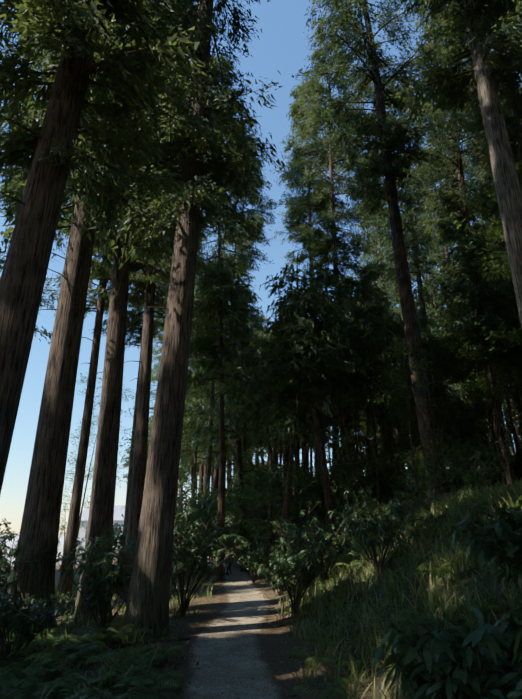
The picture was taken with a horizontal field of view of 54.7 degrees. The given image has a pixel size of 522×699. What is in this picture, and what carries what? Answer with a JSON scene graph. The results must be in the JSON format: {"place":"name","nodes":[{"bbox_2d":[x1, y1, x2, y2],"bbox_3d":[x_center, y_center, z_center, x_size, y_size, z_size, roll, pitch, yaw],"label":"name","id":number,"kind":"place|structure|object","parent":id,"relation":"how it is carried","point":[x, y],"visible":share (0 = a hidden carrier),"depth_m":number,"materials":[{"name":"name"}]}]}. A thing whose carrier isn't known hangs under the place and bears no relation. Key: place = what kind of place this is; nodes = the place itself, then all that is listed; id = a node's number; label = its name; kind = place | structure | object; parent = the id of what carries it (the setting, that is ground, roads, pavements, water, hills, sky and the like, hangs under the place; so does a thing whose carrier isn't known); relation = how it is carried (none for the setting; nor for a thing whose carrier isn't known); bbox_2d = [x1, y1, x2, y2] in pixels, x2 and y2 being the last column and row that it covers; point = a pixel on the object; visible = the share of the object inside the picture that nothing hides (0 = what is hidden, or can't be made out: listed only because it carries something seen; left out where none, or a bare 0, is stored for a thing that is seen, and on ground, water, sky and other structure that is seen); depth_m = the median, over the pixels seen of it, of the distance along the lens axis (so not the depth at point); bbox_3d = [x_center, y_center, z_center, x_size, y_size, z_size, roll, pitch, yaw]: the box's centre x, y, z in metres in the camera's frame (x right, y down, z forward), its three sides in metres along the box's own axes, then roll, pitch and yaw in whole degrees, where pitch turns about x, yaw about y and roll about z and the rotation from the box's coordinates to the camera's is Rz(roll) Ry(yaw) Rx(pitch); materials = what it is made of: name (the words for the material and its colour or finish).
{"place":"outdoors","nodes":[
{"label":"outdoors","id":0,"kind":"place"},
{"bbox_2d":[0,455,521,698],"bbox_3d":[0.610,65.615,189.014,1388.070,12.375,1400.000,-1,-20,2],"label":"ground","id":1,"kind":"structure","parent":0,"point":[205,679],"depth_m":6.83,"materials":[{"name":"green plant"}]},
{"bbox_2d":[0,522,11,538],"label":"evergreen bush","id":2,"kind":"object","parent":1,"relation":"on","point":[2,533],"visible":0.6,"depth_m":18.72,"materials":[{"name":"green plant"}]},
{"bbox_2d":[0,1,34,119],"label":"cedar tree","id":3,"kind":"object","parent":1,"relation":"on","point":[2,44],"visible":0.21,"depth_m":12.55,"materials":[{"name":"green plant"}]},
{"bbox_2d":[0,537,38,587],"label":"shrub","id":4,"kind":"object","parent":1,"relation":"on","point":[3,559],"visible":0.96,"depth_m":8.19,"materials":[{"name":"green plant"}]},
{"bbox_2d":[0,655,40,673],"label":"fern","id":5,"kind":"object","parent":1,"relation":"on","point":[14,659],"visible":0.1,"depth_m":6.34,"materials":[{"name":"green plant"}]},
{"bbox_2d":[0,518,60,601],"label":"shrub","id":6,"kind":"object","parent":1,"relation":"on","point":[11,536],"visible":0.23,"depth_m":10.23,"materials":[{"name":"green plant"}]},
{"bbox_2d":[0,580,75,657],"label":"shrub","id":7,"kind":"object","parent":1,"relation":"on","point":[15,620],"visible":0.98,"depth_m":6.51,"materials":[{"name":"green plant"}]},
{"bbox_2d":[0,0,91,297],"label":"cedar tree","id":8,"kind":"object","parent":1,"relation":"on","point":[19,189],"depth_m":18.28,"materials":[{"name":"green plant"}]},
{"bbox_2d":[57,532,85,579],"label":"round shrub","id":9,"kind":"object","parent":1,"relation":"on","point":[78,541],"visible":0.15,"depth_m":16.43,"materials":[{"name":"green plant"}]},
{"bbox_2d":[59,502,86,549],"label":"tree sapling","id":10,"kind":"object","parent":1,"relation":"on","point":[62,526],"visible":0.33,"depth_m":27.78,"materials":[{"name":"green plant"}]},
{"bbox_2d":[63,545,84,560],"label":"round shrub","id":11,"kind":"object","parent":1,"relation":"on","point":[79,552],"visible":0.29,"depth_m":23.78,"materials":[{"name":"green plant"}]},
{"bbox_2d":[40,523,136,633],"bbox_3d":[-2.708,3.851,8.454,2.011,1.852,1.806,-6,-21,17],"label":"shrub","id":12,"kind":"object","parent":1,"relation":"on","point":[103,570],"visible":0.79,"depth_m":8.28,"materials":[{"name":"green plant"}]},
{"bbox_2d":[63,412,120,554],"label":"tree sapling","id":13,"kind":"object","parent":1,"relation":"on","point":[72,480],"visible":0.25,"depth_m":27.07,"materials":[{"name":"green plant"}]},
{"bbox_2d":[0,617,188,698],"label":"bank fern","id":14,"kind":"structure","parent":1,"relation":"on","point":[93,644],"depth_m":5.69,"materials":[{"name":"green plant"}]},
{"bbox_2d":[63,372,129,495],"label":"tree sapling","id":15,"kind":"object","parent":1,"relation":"on","point":[71,452],"visible":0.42,"depth_m":24.15,"materials":[{"name":"green plant"}]},
{"bbox_2d":[78,505,124,545],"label":"building","id":16,"kind":"structure","parent":1,"relation":"on","point":[118,512],"depth_m":53.92,"materials":[{"name":"grey"}]},
{"bbox_2d":[82,513,126,575],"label":"evergreen bush","id":17,"kind":"object","parent":1,"relation":"on","point":[118,535],"visible":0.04,"depth_m":16.96,"materials":[{"name":"green plant"}]},
{"bbox_2d":[0,571,217,698],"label":"ferns","id":18,"kind":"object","parent":1,"relation":"on","point":[77,620],"depth_m":7.59,"materials":[{"name":"green plant"}]},
{"bbox_2d":[41,97,182,597],"bbox_3d":[-4.941,-6.465,18.262,5.320,29.602,4.631,-1,-20,2],"label":"cedar tree","id":19,"kind":"object","parent":1,"relation":"on","point":[101,305],"visible":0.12,"depth_m":15.51,"materials":[{"name":"green plant"}]},
{"bbox_2d":[0,0,225,494],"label":"cedar tree","id":20,"kind":"object","parent":1,"relation":"on","point":[73,32],"visible":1,"depth_m":7.09,"materials":[{"name":"green plant"}]},
{"bbox_2d":[0,0,237,641],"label":"cedar tree","id":21,"kind":"object","parent":1,"relation":"on","point":[39,529],"visible":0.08,"depth_m":9.51,"materials":[{"name":"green plant"}]},
{"bbox_2d":[27,1,226,623],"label":"cedar tree","id":22,"kind":"object","parent":1,"relation":"on","point":[101,509],"visible":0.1,"depth_m":11.26,"materials":[{"name":"green plant"}]},
{"bbox_2d":[89,41,202,568],"bbox_3d":[-4.478,-5.299,21.747,5.029,29.603,5.554,13,-24,-31],"label":"cedar tree","id":23,"kind":"object","parent":1,"relation":"on","point":[134,320],"visible":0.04,"depth_m":19.84,"materials":[{"name":"green plant"}]},
{"bbox_2d":[118,384,195,493],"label":"tree sapling","id":24,"kind":"object","parent":1,"relation":"on","point":[150,426],"visible":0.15,"depth_m":22.87,"materials":[{"name":"green plant"}]},
{"bbox_2d":[123,522,199,575],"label":"shrub","id":25,"kind":"object","parent":1,"relation":"on","point":[178,528],"visible":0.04,"depth_m":13.37,"materials":[{"name":"green plant"}]},
{"bbox_2d":[93,19,230,600],"bbox_3d":[-3.431,-7.325,17.511,5.130,30.603,4.839,4,-20,-11],"label":"cedar tree","id":26,"kind":"object","parent":1,"relation":"on","point":[147,290],"visible":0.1,"depth_m":14.70,"materials":[{"name":"green plant"}]},
{"bbox_2d":[118,313,226,475],"bbox_3d":[-3.026,2.962,16.796,4.023,9.208,3.396,-11,-23,27],"label":"tree sapling","id":27,"kind":"object","parent":1,"relation":"on","point":[189,393],"visible":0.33,"depth_m":17.13,"materials":[{"name":"green plant"}]},
{"bbox_2d":[83,0,284,643],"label":"cedar tree","id":28,"kind":"object","parent":1,"relation":"on","point":[147,603],"visible":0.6,"depth_m":10.02,"materials":[{"name":"green plant"}]},
{"bbox_2d":[175,473,233,568],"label":"bush","id":29,"kind":"object","parent":1,"relation":"on","point":[181,498],"visible":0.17,"depth_m":19.18,"materials":[{"name":"green plant"}]},
{"bbox_2d":[170,496,248,616],"bbox_3d":[-1.234,4.028,9.890,2.106,2.256,2.216,6,-21,-15],"label":"shrub","id":30,"kind":"object","parent":1,"relation":"on","point":[182,560],"visible":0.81,"depth_m":9.88,"materials":[{"name":"green plant"}]},
{"bbox_2d":[164,54,273,566],"bbox_3d":[-2.099,-3.854,23.715,4.774,27.601,4.703,-6,-21,16],"label":"cedar tree","id":31,"kind":"object","parent":1,"relation":"on","point":[218,250],"visible":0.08,"depth_m":23.77,"materials":[{"name":"green plant"}]},
{"bbox_2d":[175,485,280,575],"bbox_3d":[-1.291,6.294,17.604,4.336,3.079,3.987,-1,-20,2],"label":"bush","id":32,"kind":"object","parent":1,"relation":"on","point":[204,510],"visible":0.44,"depth_m":17.29,"materials":[{"name":"green plant"}]},
{"bbox_2d":[209,116,280,517],"bbox_3d":[-1.228,-3.009,30.239,4.845,26.602,4.512,-1,-20,2],"label":"cedar tree","id":33,"kind":"object","parent":1,"relation":"on","point":[246,248],"visible":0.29,"depth_m":31.50,"materials":[{"name":"green plant"}]},
{"bbox_2d":[226,428,272,476],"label":"tree sapling","id":34,"kind":"object","parent":1,"relation":"on","point":[251,460],"visible":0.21,"depth_m":25.52,"materials":[{"name":"green plant"}]},
{"bbox_2d":[216,469,283,524],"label":"tree","id":35,"kind":"object","parent":1,"relation":"on","point":[257,498],"visible":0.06,"depth_m":23.83,"materials":[{"name":"green plant"}]},
{"bbox_2d":[210,456,292,557],"bbox_3d":[-0.296,6.555,20.904,3.808,3.970,3.975,-1,-20,2],"label":"bush","id":36,"kind":"object","parent":1,"relation":"on","point":[231,495],"visible":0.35,"depth_m":20.45,"materials":[{"name":"green plant"}]},
{"bbox_2d":[227,545,280,582],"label":"shrub","id":37,"kind":"object","parent":1,"relation":"on","point":[255,556],"visible":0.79,"depth_m":15.08,"materials":[{"name":"green plant"}]},
{"bbox_2d":[3,497,508,651],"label":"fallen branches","id":38,"kind":"object","parent":1,"relation":"on","point":[173,639],"visible":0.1,"depth_m":7.66,"materials":[{"name":"brown wood"}]},
{"bbox_2d":[0,516,515,698],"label":"fallen leaves","id":39,"kind":"object","parent":1,"relation":"on","point":[300,669],"visible":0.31,"depth_m":6.80,"materials":[{"name":"brown plant"}]},
{"bbox_2d":[0,2,521,510],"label":"big cedars","id":40,"kind":"object","parent":1,"relation":"on","point":[424,260],"visible":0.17,"depth_m":28.98,"materials":[{"name":"green plant"}]},
{"bbox_2d":[0,485,521,697],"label":"ground cover plant","id":41,"kind":"object","parent":1,"relation":"on","point":[460,571],"visible":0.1,"depth_m":7.03,"materials":[{"name":"green plant"}]},
{"bbox_2d":[252,544,304,594],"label":"shrub","id":42,"kind":"object","parent":1,"relation":"on","point":[274,556],"visible":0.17,"depth_m":12.18,"materials":[{"name":"green plant"}]},
{"bbox_2d":[225,460,333,558],"bbox_3d":[0.650,5.662,18.283,4.104,3.715,3.948,-1,-20,2],"label":"bush","id":43,"kind":"object","parent":1,"relation":"on","point":[248,482],"visible":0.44,"depth_m":18.13,"materials":[{"name":"green plant"}]},
{"bbox_2d":[265,460,302,519],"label":"tree sapling","id":44,"kind":"object","parent":1,"relation":"on","point":[280,497],"visible":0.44,"depth_m":20.40,"materials":[{"name":"green plant"}]},
{"bbox_2d":[270,390,310,498],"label":"tree sapling","id":45,"kind":"object","parent":1,"relation":"on","point":[282,447],"depth_m":25.45,"materials":[{"name":"green plant"}]},
{"bbox_2d":[270,519,314,563],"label":"shrub","id":46,"kind":"object","parent":1,"relation":"on","point":[284,536],"visible":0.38,"depth_m":15.18,"materials":[{"name":"green plant"}]},
{"bbox_2d":[253,527,337,614],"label":"shrub","id":47,"kind":"object","parent":1,"relation":"on","point":[284,578],"visible":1,"depth_m":9.24,"materials":[{"name":"green plant"}]},
{"bbox_2d":[277,461,314,474],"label":"tree","id":48,"kind":"object","parent":1,"relation":"on","point":[312,467],"visible":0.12,"depth_m":34.77,"materials":[{"name":"green plant"}]},
{"bbox_2d":[270,76,346,502],"bbox_3d":[2.838,-4.312,26.863,4.489,25.601,4.564,-1,-20,2],"label":"cypress tree","id":49,"kind":"object","parent":1,"relation":"on","point":[296,153],"visible":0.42,"depth_m":28.17,"materials":[{"name":"green plant"}]},
{"bbox_2d":[116,226,521,580],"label":"trees","id":50,"kind":"object","parent":1,"relation":"on","point":[296,371],"visible":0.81,"depth_m":19.21,"materials":[{"name":"green plant"}]},
{"bbox_2d":[309,437,329,465],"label":"tree sapling","id":51,"kind":"object","parent":1,"relation":"on","point":[313,459],"visible":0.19,"depth_m":36.60,"materials":[{"name":"green plant"}]},
{"bbox_2d":[271,451,377,528],"bbox_3d":[2.254,5.026,17.692,3.750,2.747,3.260,-5,-21,13],"label":"bush","id":52,"kind":"object","parent":1,"relation":"on","point":[315,493],"visible":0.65,"depth_m":17.46,"materials":[{"name":"green plant"}]},
{"bbox_2d":[282,498,371,583],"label":"shrub","id":53,"kind":"object","parent":1,"relation":"on","point":[299,530],"visible":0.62,"depth_m":10.73,"materials":[{"name":"green plant"}]},
{"bbox_2d":[263,17,401,506],"bbox_3d":[3.800,-5.889,24.524,6.125,27.602,5.273,-12,-23,29],"label":"cypress tree","id":54,"kind":"object","parent":1,"relation":"on","point":[331,244],"visible":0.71,"depth_m":24.58,"materials":[{"name":"green plant"}]},
{"bbox_2d":[325,398,368,475],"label":"tree sapling","id":55,"kind":"object","parent":1,"relation":"on","point":[333,454],"visible":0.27,"depth_m":21.73,"materials":[{"name":"green plant"}]},
{"bbox_2d":[319,424,392,513],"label":"tree sapling","id":56,"kind":"object","parent":1,"relation":"on","point":[349,441],"visible":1,"depth_m":16.02,"materials":[{"name":"green plant"}]},
{"bbox_2d":[324,352,399,505],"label":"tree sapling","id":57,"kind":"object","parent":1,"relation":"on","point":[356,448],"visible":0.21,"depth_m":20.96,"materials":[{"name":"green plant"}]},
{"bbox_2d":[338,381,404,498],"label":"tree sapling","id":58,"kind":"object","parent":1,"relation":"on","point":[368,424],"visible":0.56,"depth_m":20.02,"materials":[{"name":"green plant"}]},
{"bbox_2d":[358,436,386,477],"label":"tree","id":59,"kind":"object","parent":1,"relation":"on","point":[382,453],"visible":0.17,"depth_m":27.88,"materials":[{"name":"green plant"}]},
{"bbox_2d":[336,329,409,493],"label":"tree sapling","id":60,"kind":"object","parent":1,"relation":"on","point":[371,420],"visible":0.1,"depth_m":23.95,"materials":[{"name":"green plant"}]},
{"bbox_2d":[354,393,398,449],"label":"tree sapling","id":61,"kind":"object","parent":1,"relation":"on","point":[378,429],"visible":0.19,"depth_m":25.94,"materials":[{"name":"green plant"}]},
{"bbox_2d":[291,0,464,498],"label":"cypress tree","id":62,"kind":"object","parent":1,"relation":"on","point":[388,143],"visible":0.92,"depth_m":18.69,"materials":[{"name":"green plant"}]},
{"bbox_2d":[354,418,407,451],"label":"tree","id":63,"kind":"object","parent":1,"relation":"on","point":[392,424],"visible":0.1,"depth_m":34.12,"materials":[{"name":"green plant"}]},
{"bbox_2d":[328,473,435,576],"bbox_3d":[2.184,3.013,8.586,1.623,1.676,1.737,-12,-23,30],"label":"shrub","id":64,"kind":"object","parent":1,"relation":"on","point":[354,527],"visible":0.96,"depth_m":8.36,"materials":[{"name":"green plant"}]},
{"bbox_2d":[371,418,409,456],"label":"tree","id":65,"kind":"object","parent":1,"relation":"on","point":[399,428],"visible":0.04,"depth_m":38.32,"materials":[{"name":"green plant"}]},
{"bbox_2d":[271,476,521,698],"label":"bank grass","id":66,"kind":"structure","parent":1,"relation":"on","point":[427,534],"depth_m":6.75,"materials":[{"name":"green plant"}]},
{"bbox_2d":[289,485,513,698],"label":"bank fern","id":67,"kind":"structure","parent":1,"relation":"on","point":[358,662],"depth_m":5.09,"materials":[{"name":"green plant"}]},
{"bbox_2d":[394,429,414,467],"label":"tree","id":68,"kind":"object","parent":1,"relation":"on","point":[404,444],"visible":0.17,"depth_m":31.11,"materials":[{"name":"green plant"}]},
{"bbox_2d":[363,340,455,501],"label":"tree sapling","id":69,"kind":"object","parent":1,"relation":"on","point":[407,398],"visible":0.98,"depth_m":14.77,"materials":[{"name":"green plant"}]},
{"bbox_2d":[380,325,454,423],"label":"tree sapling","id":70,"kind":"object","parent":1,"relation":"on","point":[414,402],"visible":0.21,"depth_m":22.82,"materials":[{"name":"green plant"}]},
{"bbox_2d":[382,440,459,500],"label":"tree","id":71,"kind":"object","parent":1,"relation":"on","point":[422,491],"visible":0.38,"depth_m":16.16,"materials":[{"name":"green plant"}]},
{"bbox_2d":[385,485,496,525],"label":"grass","id":72,"kind":"structure","parent":1,"relation":"on","point":[431,498],"depth_m":10.67,"materials":[{"name":"plant"}]},
{"bbox_2d":[372,592,521,698],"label":"rhododendron shrub","id":73,"kind":"object","parent":1,"relation":"on","point":[458,674],"visible":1,"depth_m":2.75,"materials":[{"name":"green plant"}]},
{"bbox_2d":[384,0,521,327],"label":"cypress tree","id":74,"kind":"object","parent":1,"relation":"on","point":[501,17],"visible":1,"depth_m":12.14,"materials":[{"name":"green plant"}]},
{"bbox_2d":[400,1,516,483],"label":"cypress tree","id":75,"kind":"object","parent":1,"relation":"on","point":[451,212],"visible":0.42,"depth_m":23.29,"materials":[{"name":"green plant"}]},
{"bbox_2d":[402,424,517,495],"bbox_3d":[5.580,3.179,14.280,2.955,2.223,2.933,-17,-26,39],"label":"evergreen bush","id":76,"kind":"object","parent":1,"relation":"on","point":[457,453],"visible":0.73,"depth_m":14.15,"materials":[{"name":"green plant"}]},
{"bbox_2d":[412,0,521,188],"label":"cypress tree","id":77,"kind":"object","parent":1,"relation":"on","point":[513,120],"visible":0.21,"depth_m":16.46,"materials":[{"name":"green plant"}]},
{"bbox_2d":[448,377,487,434],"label":"tree sapling","id":78,"kind":"object","parent":1,"relation":"on","point":[471,406],"visible":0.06,"depth_m":27.38,"materials":[{"name":"green plant"}]},
{"bbox_2d":[448,453,499,489],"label":"round shrub","id":79,"kind":"object","parent":1,"relation":"on","point":[474,479],"visible":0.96,"depth_m":10.48,"materials":[{"name":"green plant"}]},
{"bbox_2d":[446,302,521,483],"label":"tree sapling","id":80,"kind":"object","parent":1,"relation":"on","point":[497,375],"visible":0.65,"depth_m":19.03,"materials":[{"name":"green plant"}]},
{"bbox_2d":[447,489,521,597],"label":"rhododendron shrub","id":81,"kind":"object","parent":1,"relation":"on","point":[490,535],"visible":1,"depth_m":3.83,"materials":[{"name":"green plant"}]},
{"bbox_2d":[450,361,518,484],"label":"tree sapling","id":82,"kind":"object","parent":1,"relation":"on","point":[481,388],"visible":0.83,"depth_m":18.80,"materials":[{"name":"green plant"}]},
{"bbox_2d":[454,176,521,357],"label":"tree sapling","id":83,"kind":"object","parent":1,"relation":"on","point":[497,229],"visible":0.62,"depth_m":12.84,"materials":[{"name":"green plant"}]},
{"bbox_2d":[472,387,513,433],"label":"tree sapling","id":84,"kind":"object","parent":1,"relation":"on","point":[504,414],"visible":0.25,"depth_m":27.28,"materials":[{"name":"green plant"}]},
{"bbox_2d":[489,427,512,457],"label":"tree","id":85,"kind":"object","parent":1,"relation":"on","point":[508,436],"visible":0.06,"depth_m":34.63,"materials":[{"name":"green plant"}]},
{"bbox_2d":[482,262,521,396],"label":"tree sapling","id":86,"kind":"object","parent":1,"relation":"on","point":[515,309],"visible":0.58,"depth_m":17.41,"materials":[{"name":"green plant"}]},
{"bbox_2d":[487,400,518,447],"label":"tree","id":87,"kind":"object","parent":1,"relation":"on","point":[506,421],"visible":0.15,"depth_m":36.10,"materials":[{"name":"green plant"}]},
{"bbox_2d":[501,382,521,422],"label":"tree sapling","id":88,"kind":"object","parent":1,"relation":"on","point":[512,396],"visible":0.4,"depth_m":23.60,"materials":[{"name":"green plant"}]},
{"bbox_2d":[506,418,521,444],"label":"evergreen bush","id":89,"kind":"object","parent":1,"relation":"on","point":[518,429],"visible":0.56,"depth_m":30.20,"materials":[{"name":"green plant"}]},
{"bbox_2d":[506,418,521,452],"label":"tree","id":90,"kind":"object","parent":1,"relation":"on","point":[510,441],"visible":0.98,"depth_m":14.60,"materials":[{"name":"green plant"}]},
{"bbox_2d":[0,0,521,534],"label":"sky","id":91,"kind":"structure","parent":0,"point":[281,46],"materials":[{"name":"blue"}]}
]}

